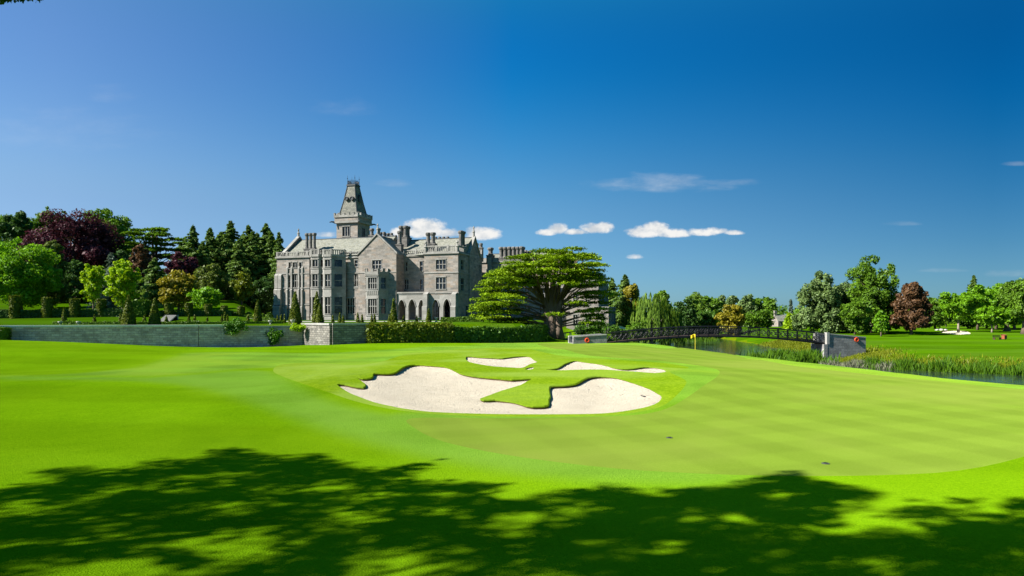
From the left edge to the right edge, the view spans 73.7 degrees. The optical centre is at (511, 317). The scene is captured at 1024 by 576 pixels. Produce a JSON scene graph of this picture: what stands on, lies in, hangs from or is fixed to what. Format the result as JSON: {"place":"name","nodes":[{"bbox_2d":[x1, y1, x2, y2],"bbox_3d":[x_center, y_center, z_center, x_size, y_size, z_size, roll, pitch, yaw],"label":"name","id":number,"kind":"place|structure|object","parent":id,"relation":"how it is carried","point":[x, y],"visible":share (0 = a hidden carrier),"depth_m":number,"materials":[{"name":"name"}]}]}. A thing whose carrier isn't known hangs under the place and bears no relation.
{"place":"outdoors","nodes":[
{"label":"outdoors","id":0,"kind":"place"},
{"bbox_2d":[0,296,1023,575],"bbox_3d":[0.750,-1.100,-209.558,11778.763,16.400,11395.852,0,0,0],"label":"ground","id":1,"kind":"structure","parent":0,"point":[174,460],"depth_m":16.74,"materials":[{"name":"green plant"}]},
{"bbox_2d":[0,326,11,339],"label":"box hedge","id":2,"kind":"object","parent":1,"relation":"on","point":[5,333],"visible":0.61,"depth_m":83.29,"materials":[{"name":"green plant"}]},
{"bbox_2d":[8,295,21,318],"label":"topiary drum","id":3,"kind":"object","parent":1,"relation":"on","point":[14,304],"visible":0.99,"depth_m":111.42,"materials":[{"name":"green plant"}]},
{"bbox_2d":[0,210,39,261],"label":"pine tree","id":4,"kind":"object","parent":1,"relation":"on","point":[20,223],"visible":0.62,"depth_m":168.18,"materials":[{"name":"green plant"}]},
{"bbox_2d":[0,236,63,309],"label":"broadleaf tree","id":5,"kind":"object","parent":1,"relation":"on","point":[35,279],"visible":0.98,"depth_m":125.99,"materials":[{"name":"green plant"}]},
{"bbox_2d":[41,297,52,317],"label":"topiary drum","id":6,"kind":"object","parent":1,"relation":"on","point":[46,307],"visible":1,"depth_m":112.46,"materials":[{"name":"green plant"}]},
{"bbox_2d":[27,206,70,241],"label":"broadleaf tree","id":7,"kind":"object","parent":1,"relation":"on","point":[37,224],"visible":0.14,"depth_m":192.40,"materials":[{"name":"green plant"}]},
{"bbox_2d":[38,240,71,307],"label":"cypress tree","id":8,"kind":"object","parent":1,"relation":"on","point":[56,296],"visible":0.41,"depth_m":137.96,"materials":[{"name":"green plant"}]},
{"bbox_2d":[0,308,122,317],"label":"yew hedge","id":9,"kind":"object","parent":1,"relation":"on","point":[108,312],"visible":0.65,"depth_m":113.61,"materials":[{"name":"green plant"}]},
{"bbox_2d":[14,208,124,296],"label":"copper beech","id":10,"kind":"object","parent":1,"relation":"on","point":[93,241],"visible":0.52,"depth_m":158.65,"materials":[{"name":"purple plant"}]},
{"bbox_2d":[68,298,80,317],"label":"topiary drum","id":11,"kind":"object","parent":1,"relation":"on","point":[74,305],"visible":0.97,"depth_m":113.43,"materials":[{"name":"green plant"}]},
{"bbox_2d":[61,259,89,302],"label":"evergreen shrub","id":12,"kind":"object","parent":1,"relation":"on","point":[74,286],"visible":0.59,"depth_m":148.43,"materials":[{"name":"green plant"}]},
{"bbox_2d":[79,263,107,308],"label":"young tree","id":13,"kind":"object","parent":1,"relation":"on","point":[93,275],"visible":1,"depth_m":124.27,"materials":[{"name":"green plant"}]},
{"bbox_2d":[95,299,106,316],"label":"topiary drum","id":14,"kind":"object","parent":1,"relation":"on","point":[101,304],"visible":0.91,"depth_m":114.40,"materials":[{"name":"green plant"}]},
{"bbox_2d":[85,252,120,308],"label":"blue conifer","id":15,"kind":"object","parent":1,"relation":"on","point":[111,258],"visible":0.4,"depth_m":136.24,"materials":[{"name":"green plant"}]},
{"bbox_2d":[68,208,151,264],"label":"broadleaf tree","id":16,"kind":"object","parent":1,"relation":"on","point":[122,224],"visible":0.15,"depth_m":184.12,"materials":[{"name":"green plant"}]},
{"bbox_2d":[0,325,222,346],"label":"garden wall","id":17,"kind":"structure","parent":1,"relation":"on","point":[185,335],"depth_m":88.96,"materials":[{"name":"stone"}]},
{"bbox_2d":[102,249,129,268],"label":"evergreen shrub","id":18,"kind":"object","parent":1,"relation":"on","point":[119,254],"visible":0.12,"depth_m":158.00,"materials":[{"name":"green plant"}]},
{"bbox_2d":[102,258,142,308],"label":"young tree","id":19,"kind":"object","parent":1,"relation":"on","point":[122,272],"visible":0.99,"depth_m":120.69,"materials":[{"name":"green plant"}]},
{"bbox_2d":[120,294,136,324],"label":"topiary cone","id":20,"kind":"object","parent":1,"relation":"on","point":[128,317],"visible":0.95,"depth_m":94.03,"materials":[{"name":"green plant"}]},
{"bbox_2d":[128,244,152,294],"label":"brown tree","id":21,"kind":"object","parent":1,"relation":"on","point":[142,264],"visible":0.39,"depth_m":150.91,"materials":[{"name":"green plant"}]},
{"bbox_2d":[131,299,150,316],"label":"yew hedge block","id":22,"kind":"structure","parent":1,"relation":"on","point":[141,307],"depth_m":114.21,"materials":[{"name":"green plant"}]},
{"bbox_2d":[148,298,161,324],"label":"topiary cone","id":23,"kind":"object","parent":1,"relation":"on","point":[154,318],"visible":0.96,"depth_m":95.63,"materials":[{"name":"green plant"}]},
{"bbox_2d":[120,227,193,270],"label":"cedar tree","id":24,"kind":"object","parent":1,"relation":"on","point":[156,241],"visible":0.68,"depth_m":170.01,"materials":[{"name":"green plant"}]},
{"bbox_2d":[137,257,180,307],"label":"dark conifer","id":25,"kind":"object","parent":1,"relation":"on","point":[154,274],"visible":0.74,"depth_m":140.98,"materials":[{"name":"green plant"}]},
{"bbox_2d":[52,320,282,323],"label":"box hedge","id":26,"kind":"object","parent":1,"relation":"on","point":[175,322],"visible":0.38,"depth_m":99.32,"materials":[{"name":"green plant"}]},
{"bbox_2d":[164,302,173,315],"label":"topiary drum","id":27,"kind":"object","parent":1,"relation":"on","point":[169,308],"visible":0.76,"depth_m":115.50,"materials":[{"name":"green plant"}]},
{"bbox_2d":[156,269,200,309],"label":"golden tree","id":28,"kind":"object","parent":1,"relation":"on","point":[179,289],"visible":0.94,"depth_m":133.53,"materials":[{"name":"yellow plant"}]},
{"bbox_2d":[163,251,199,281],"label":"purple tree","id":29,"kind":"object","parent":1,"relation":"on","point":[188,265],"visible":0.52,"depth_m":163.25,"materials":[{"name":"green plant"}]},
{"bbox_2d":[169,225,200,277],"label":"fir tree","id":30,"kind":"object","parent":1,"relation":"on","point":[193,239],"visible":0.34,"depth_m":188.99,"materials":[{"name":"green plant"}]},
{"bbox_2d":[184,302,192,316],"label":"topiary drum","id":31,"kind":"object","parent":1,"relation":"on","point":[188,308],"visible":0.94,"depth_m":116.54,"materials":[{"name":"green plant"}]},
{"bbox_2d":[148,309,233,316],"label":"yew hedge","id":32,"kind":"object","parent":1,"relation":"on","point":[198,313],"visible":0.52,"depth_m":117.48,"materials":[{"name":"green plant"}]},
{"bbox_2d":[191,242,213,299],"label":"fir tree","id":33,"kind":"object","parent":1,"relation":"on","point":[203,259],"visible":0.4,"depth_m":177.34,"materials":[{"name":"green plant"}]},
{"bbox_2d":[186,286,223,308],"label":"young tree","id":34,"kind":"object","parent":1,"relation":"on","point":[208,295],"visible":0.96,"depth_m":126.67,"materials":[{"name":"green plant"}]},
{"bbox_2d":[190,263,229,294],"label":"evergreen tree","id":35,"kind":"object","parent":1,"relation":"on","point":[216,278],"visible":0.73,"depth_m":150.86,"materials":[{"name":"green plant"}]},
{"bbox_2d":[196,227,226,274],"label":"fir tree","id":36,"kind":"object","parent":1,"relation":"on","point":[210,240],"visible":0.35,"depth_m":185.32,"materials":[{"name":"green plant"}]},
{"bbox_2d":[211,220,249,275],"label":"fir tree","id":37,"kind":"object","parent":1,"relation":"on","point":[228,242],"visible":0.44,"depth_m":188.73,"materials":[{"name":"green plant"}]},
{"bbox_2d":[224,238,257,303],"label":"fir tree","id":38,"kind":"object","parent":1,"relation":"on","point":[239,260],"visible":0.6,"depth_m":178.80,"materials":[{"name":"green plant"}]},
{"bbox_2d":[228,270,255,304],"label":"young tree","id":39,"kind":"object","parent":1,"relation":"on","point":[242,286],"visible":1,"depth_m":150.99,"materials":[{"name":"green plant"}]},
{"bbox_2d":[230,231,267,308],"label":"fir tree","id":40,"kind":"object","parent":1,"relation":"on","point":[252,252],"visible":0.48,"depth_m":182.65,"materials":[{"name":"green plant"}]},
{"bbox_2d":[253,299,261,321],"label":"topiary cone","id":41,"kind":"object","parent":1,"relation":"on","point":[257,315],"visible":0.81,"depth_m":102.69,"materials":[{"name":"green plant"}]},
{"bbox_2d":[243,223,275,308],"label":"fir tree","id":42,"kind":"object","parent":1,"relation":"on","point":[265,230],"visible":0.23,"depth_m":186.81,"materials":[{"name":"green plant"}]},
{"bbox_2d":[247,276,274,313],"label":"evergreen shrub","id":43,"kind":"object","parent":1,"relation":"on","point":[264,285],"visible":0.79,"depth_m":162.74,"materials":[{"name":"green plant"}]},
{"bbox_2d":[220,326,301,346],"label":"terrace wall","id":44,"kind":"structure","parent":1,"relation":"on","point":[254,336],"depth_m":94.91,"materials":[{"name":"stone"}]},
{"bbox_2d":[214,317,248,335],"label":"climbing plant","id":45,"kind":"object","parent":44,"relation":"attached to","point":[233,327],"visible":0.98,"depth_m":93.05,"materials":[{"name":"green plant"}]},
{"bbox_2d":[265,327,283,345],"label":"climbing plant","id":46,"kind":"object","parent":44,"relation":"attached to","point":[275,337],"visible":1,"depth_m":95.10,"materials":[{"name":"green plant"}]},
{"bbox_2d":[247,231,275,313],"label":"fir tree","id":47,"kind":"object","parent":1,"relation":"on","point":[269,251],"visible":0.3,"depth_m":183.15,"materials":[{"name":"green plant"}]},
{"bbox_2d":[262,232,284,313],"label":"fir tree","id":48,"kind":"object","parent":1,"relation":"on","point":[279,240],"visible":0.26,"depth_m":177.43,"materials":[{"name":"green plant"}]},
{"bbox_2d":[288,291,301,323],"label":"topiary cone","id":49,"kind":"object","parent":1,"relation":"on","point":[295,313],"visible":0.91,"depth_m":98.55,"materials":[{"name":"green plant"}]},
{"bbox_2d":[311,291,319,322],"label":"topiary cone","id":50,"kind":"object","parent":1,"relation":"on","point":[316,304],"visible":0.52,"depth_m":100.65,"materials":[{"name":"green plant"}]},
{"bbox_2d":[315,303,324,322],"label":"topiary cone","id":51,"kind":"object","parent":1,"relation":"on","point":[319,317],"visible":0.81,"depth_m":97.21,"materials":[{"name":"green plant"}]},
{"bbox_2d":[301,323,368,344],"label":"bastion wall","id":52,"kind":"structure","parent":1,"relation":"on","point":[330,333],"depth_m":93.12,"materials":[{"name":"stone"}]},
{"bbox_2d":[365,320,455,342],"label":"flowering hedge","id":53,"kind":"object","parent":1,"relation":"on","point":[410,332],"visible":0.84,"depth_m":94.84,"materials":[{"name":"green plant"}]},
{"bbox_2d":[273,175,615,329],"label":"manor house","id":54,"kind":"structure","parent":1,"relation":"on","point":[352,268],"depth_m":148.71,"materials":[{"name":"stone"}]},
{"bbox_2d":[334,273,342,286],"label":"window","id":55,"kind":"structure","parent":54,"relation":"in","point":[338,277],"depth_m":149.28,"materials":[{"name":"glass"}]},
{"bbox_2d":[334,296,342,313],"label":"window","id":56,"kind":"structure","parent":54,"relation":"in","point":[338,300],"depth_m":149.30,"materials":[{"name":"glass"}]},
{"bbox_2d":[346,297,354,313],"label":"window","id":57,"kind":"structure","parent":54,"relation":"in","point":[351,300],"depth_m":150.30,"materials":[{"name":"glass"}]},
{"bbox_2d":[367,298,376,313],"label":"window","id":58,"kind":"structure","parent":54,"relation":"in","point":[372,301],"depth_m":144.55,"materials":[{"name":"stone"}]},
{"bbox_2d":[435,276,445,289],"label":"window","id":59,"kind":"structure","parent":54,"relation":"in","point":[441,280],"depth_m":141.27,"materials":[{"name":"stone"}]},
{"bbox_2d":[441,316,483,321],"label":"box hedge","id":60,"kind":"object","parent":1,"relation":"on","point":[460,319],"visible":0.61,"depth_m":117.02,"materials":[{"name":"green plant"}]},
{"bbox_2d":[337,364,661,413],"bbox_3d":[-1.951,3.922,38.037,20.497,1.111,14.587,0,0,31],"label":"sand bunker","id":61,"kind":"object","parent":1,"relation":"on","point":[428,388],"visible":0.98,"depth_m":37.00},
{"bbox_2d":[451,323,548,342],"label":"laurel hedge","id":62,"kind":"object","parent":1,"relation":"on","point":[537,332],"visible":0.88,"depth_m":99.66,"materials":[{"name":"green plant"}]},
{"bbox_2d":[466,356,536,367],"bbox_3d":[-1.046,3.539,53.447,6.142,0.398,15.062,0,0,0],"label":"sand bunker","id":63,"kind":"object","parent":1,"relation":"on","point":[518,361],"visible":0.87,"depth_m":57.13},
{"bbox_2d":[468,246,621,338],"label":"cedar tree","id":64,"kind":"object","parent":1,"relation":"on","point":[535,275],"visible":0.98,"depth_m":106.15,"materials":[{"name":"green plant"}]},
{"bbox_2d":[165,272,1009,326],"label":"distant woodland","id":65,"kind":"object","parent":1,"relation":"on","point":[783,311],"visible":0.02,"depth_m":295.36,"materials":[{"name":"green plant"}]},
{"bbox_2d":[575,317,622,334],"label":"garden bush","id":66,"kind":"object","parent":1,"relation":"on","point":[605,328],"visible":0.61,"depth_m":127.39,"materials":[{"name":"green plant"}]},
{"bbox_2d":[547,361,665,372],"bbox_3d":[7.274,3.529,49.135,7.732,0.381,11.766,0,0,14],"label":"sand bunker","id":67,"kind":"object","parent":1,"relation":"on","point":[575,365],"visible":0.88,"depth_m":46.55},
{"bbox_2d":[608,279,621,319],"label":"dark pine","id":68,"kind":"object","parent":1,"relation":"on","point":[611,288],"visible":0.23,"depth_m":179.31,"materials":[{"name":"green plant"}]},
{"bbox_2d":[611,274,640,325],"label":"dark pine","id":69,"kind":"object","parent":1,"relation":"on","point":[625,282],"visible":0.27,"depth_m":174.26,"materials":[{"name":"green plant"}]},
{"bbox_2d":[619,283,640,342],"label":"golden cypress","id":70,"kind":"object","parent":1,"relation":"on","point":[630,292],"visible":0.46,"depth_m":157.15,"materials":[{"name":"yellow plant"}]},
{"bbox_2d":[625,320,647,337],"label":"garden bush","id":71,"kind":"object","parent":1,"relation":"on","point":[639,325],"visible":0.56,"depth_m":135.49,"materials":[{"name":"green plant"}]},
{"bbox_2d":[618,292,690,345],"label":"weeping tree","id":72,"kind":"object","parent":1,"relation":"on","point":[654,314],"visible":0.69,"depth_m":145.06,"materials":[{"name":"green plant"}]},
{"bbox_2d":[673,299,698,334],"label":"broadleaf tree","id":73,"kind":"object","parent":1,"relation":"on","point":[688,311],"visible":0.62,"depth_m":193.00,"materials":[{"name":"green plant"}]},
{"bbox_2d":[683,292,710,319],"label":"broadleaf tree","id":74,"kind":"object","parent":1,"relation":"on","point":[697,301],"visible":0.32,"depth_m":223.77,"materials":[{"name":"green plant"}]},
{"bbox_2d":[692,309,722,337],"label":"broadleaf tree","id":75,"kind":"object","parent":1,"relation":"on","point":[705,317],"visible":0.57,"depth_m":197.99,"materials":[{"name":"green plant"}]},
{"bbox_2d":[702,295,723,323],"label":"broadleaf tree","id":76,"kind":"object","parent":1,"relation":"on","point":[711,303],"visible":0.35,"depth_m":238.01,"materials":[{"name":"green plant"}]},
{"bbox_2d":[406,343,1023,475],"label":"putting green","id":77,"kind":"object","parent":1,"relation":"on","point":[738,415],"visible":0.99,"depth_m":25.97,"materials":[{"name":"green plant"}]},
{"bbox_2d":[568,326,865,357],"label":"foot bridge","id":78,"kind":"structure","parent":1,"relation":"on","point":[829,344],"depth_m":99.70,"materials":[{"name":"black metal"}]},
{"bbox_2d":[714,304,745,333],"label":"broadleaf tree","id":79,"kind":"object","parent":1,"relation":"on","point":[730,316],"visible":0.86,"depth_m":188.54,"materials":[{"name":"yellow plant"}]},
{"bbox_2d":[736,294,757,325],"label":"broadleaf tree","id":80,"kind":"object","parent":1,"relation":"on","point":[746,303],"visible":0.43,"depth_m":248.85,"materials":[{"name":"green plant"}]},
{"bbox_2d":[743,309,774,328],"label":"broadleaf tree","id":81,"kind":"object","parent":1,"relation":"on","point":[762,318],"visible":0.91,"depth_m":202.86,"materials":[{"name":"green plant"}]},
{"bbox_2d":[762,297,778,322],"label":"broadleaf tree","id":82,"kind":"object","parent":1,"relation":"on","point":[769,304],"visible":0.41,"depth_m":248.56,"materials":[{"name":"green plant"}]},
{"bbox_2d":[771,310,786,326],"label":"cottage","id":83,"kind":"structure","parent":1,"relation":"on","point":[778,319],"depth_m":233.58,"materials":[{"name":"paint"}]},
{"bbox_2d":[781,311,795,330],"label":"young tree","id":84,"kind":"object","parent":1,"relation":"on","point":[787,322],"visible":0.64,"depth_m":184.39,"materials":[{"name":"green plant"}]},
{"bbox_2d":[790,313,808,330],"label":"broadleaf tree","id":85,"kind":"object","parent":1,"relation":"on","point":[795,323],"visible":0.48,"depth_m":179.34,"materials":[{"name":"green plant"}]},
{"bbox_2d":[796,270,850,332],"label":"poplar tree","id":86,"kind":"object","parent":1,"relation":"on","point":[826,296],"visible":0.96,"depth_m":168.77,"materials":[{"name":"green plant"}]},
{"bbox_2d":[839,281,853,331],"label":"poplar tree","id":87,"kind":"object","parent":1,"relation":"on","point":[844,285],"visible":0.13,"depth_m":173.69,"materials":[{"name":"green plant"}]},
{"bbox_2d":[837,297,873,334],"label":"broadleaf tree","id":88,"kind":"object","parent":1,"relation":"on","point":[852,315],"visible":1,"depth_m":158.49,"materials":[{"name":"green plant"}]},
{"bbox_2d":[818,358,894,369],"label":"dry reeds","id":89,"kind":"object","parent":1,"relation":"on","point":[854,362],"visible":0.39,"depth_m":79.65,"materials":[{"name":"beige plant"}]},
{"bbox_2d":[845,254,900,333],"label":"poplar tree","id":90,"kind":"object","parent":1,"relation":"on","point":[870,288],"visible":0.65,"depth_m":163.96,"materials":[{"name":"green plant"}]},
{"bbox_2d":[872,310,889,335],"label":"young tree","id":91,"kind":"object","parent":1,"relation":"on","point":[880,320],"visible":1,"depth_m":149.32,"materials":[{"name":"green plant"}]},
{"bbox_2d":[867,299,899,330],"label":"broadleaf tree","id":92,"kind":"object","parent":1,"relation":"on","point":[889,310],"visible":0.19,"depth_m":164.01,"materials":[{"name":"green plant"}]},
{"bbox_2d":[753,336,1023,367],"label":"long grass","id":93,"kind":"structure","parent":1,"relation":"on","point":[800,346],"depth_m":93.17,"materials":[{"name":"green plant"}]},
{"bbox_2d":[889,281,934,334],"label":"copper maple","id":94,"kind":"object","parent":1,"relation":"on","point":[915,301],"visible":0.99,"depth_m":156.09,"materials":[{"name":"brown plant"}]},
{"bbox_2d":[839,351,1023,375],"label":"reeds","id":95,"kind":"object","parent":1,"relation":"on","point":[944,365],"visible":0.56,"depth_m":75.58,"materials":[{"name":"green plant"}]},
{"bbox_2d":[927,297,949,328],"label":"broadleaf tree","id":96,"kind":"object","parent":1,"relation":"on","point":[938,318],"visible":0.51,"depth_m":202.41,"materials":[{"name":"green plant"}]},
{"bbox_2d":[940,330,970,334],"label":"sand bunker","id":97,"kind":"object","parent":1,"relation":"on","point":[956,332],"visible":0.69,"depth_m":176.68},
{"bbox_2d":[938,292,982,331],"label":"broadleaf tree","id":98,"kind":"object","parent":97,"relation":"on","point":[963,305],"visible":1,"depth_m":173.60,"materials":[{"name":"green plant"}]},
{"bbox_2d":[964,284,997,329],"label":"broadleaf tree","id":99,"kind":"object","parent":1,"relation":"on","point":[979,290],"visible":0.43,"depth_m":188.73,"materials":[{"name":"green plant"}]},
{"bbox_2d":[973,305,1012,332],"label":"broadleaf tree","id":100,"kind":"object","parent":1,"relation":"on","point":[991,315],"visible":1,"depth_m":166.70,"materials":[{"name":"green plant"}]},
{"bbox_2d":[984,283,1003,328],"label":"broadleaf tree","id":101,"kind":"object","parent":1,"relation":"on","point":[995,289],"visible":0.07,"depth_m":199.44,"materials":[{"name":"green plant"}]},
{"bbox_2d":[994,278,1023,329],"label":"broadleaf tree","id":102,"kind":"object","parent":1,"relation":"on","point":[1001,303],"visible":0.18,"depth_m":189.76,"materials":[{"name":"green plant"}]},
{"bbox_2d":[998,306,1021,331],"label":"broadleaf tree","id":103,"kind":"object","parent":1,"relation":"on","point":[1011,322],"visible":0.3,"depth_m":174.75,"materials":[{"name":"green plant"}]},
{"bbox_2d":[1000,281,1023,333],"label":"broadleaf tree","id":104,"kind":"object","parent":1,"relation":"on","point":[1014,300],"visible":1,"depth_m":157.64,"materials":[{"name":"green plant"}]},
{"bbox_2d":[0,0,1023,314],"label":"sky","id":105,"kind":"structure","parent":0,"point":[711,148],"materials":[{"name":"blue"}]},
{"bbox_2d":[637,333,1023,384],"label":"river","id":106,"kind":"structure","parent":0,"point":[729,346],"depth_m":113.25,"materials":[{"name":"liquid"}]},
{"bbox_2d":[653,337,722,341],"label":"reeds","id":107,"kind":"object","parent":106,"relation":"in","point":[700,339],"visible":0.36,"depth_m":169.74,"materials":[{"name":"green plant"}]},
{"bbox_2d":[733,347,840,364],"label":"reeds","id":108,"kind":"object","parent":106,"relation":"in","point":[810,355],"visible":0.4,"depth_m":87.69,"materials":[{"name":"green plant"}]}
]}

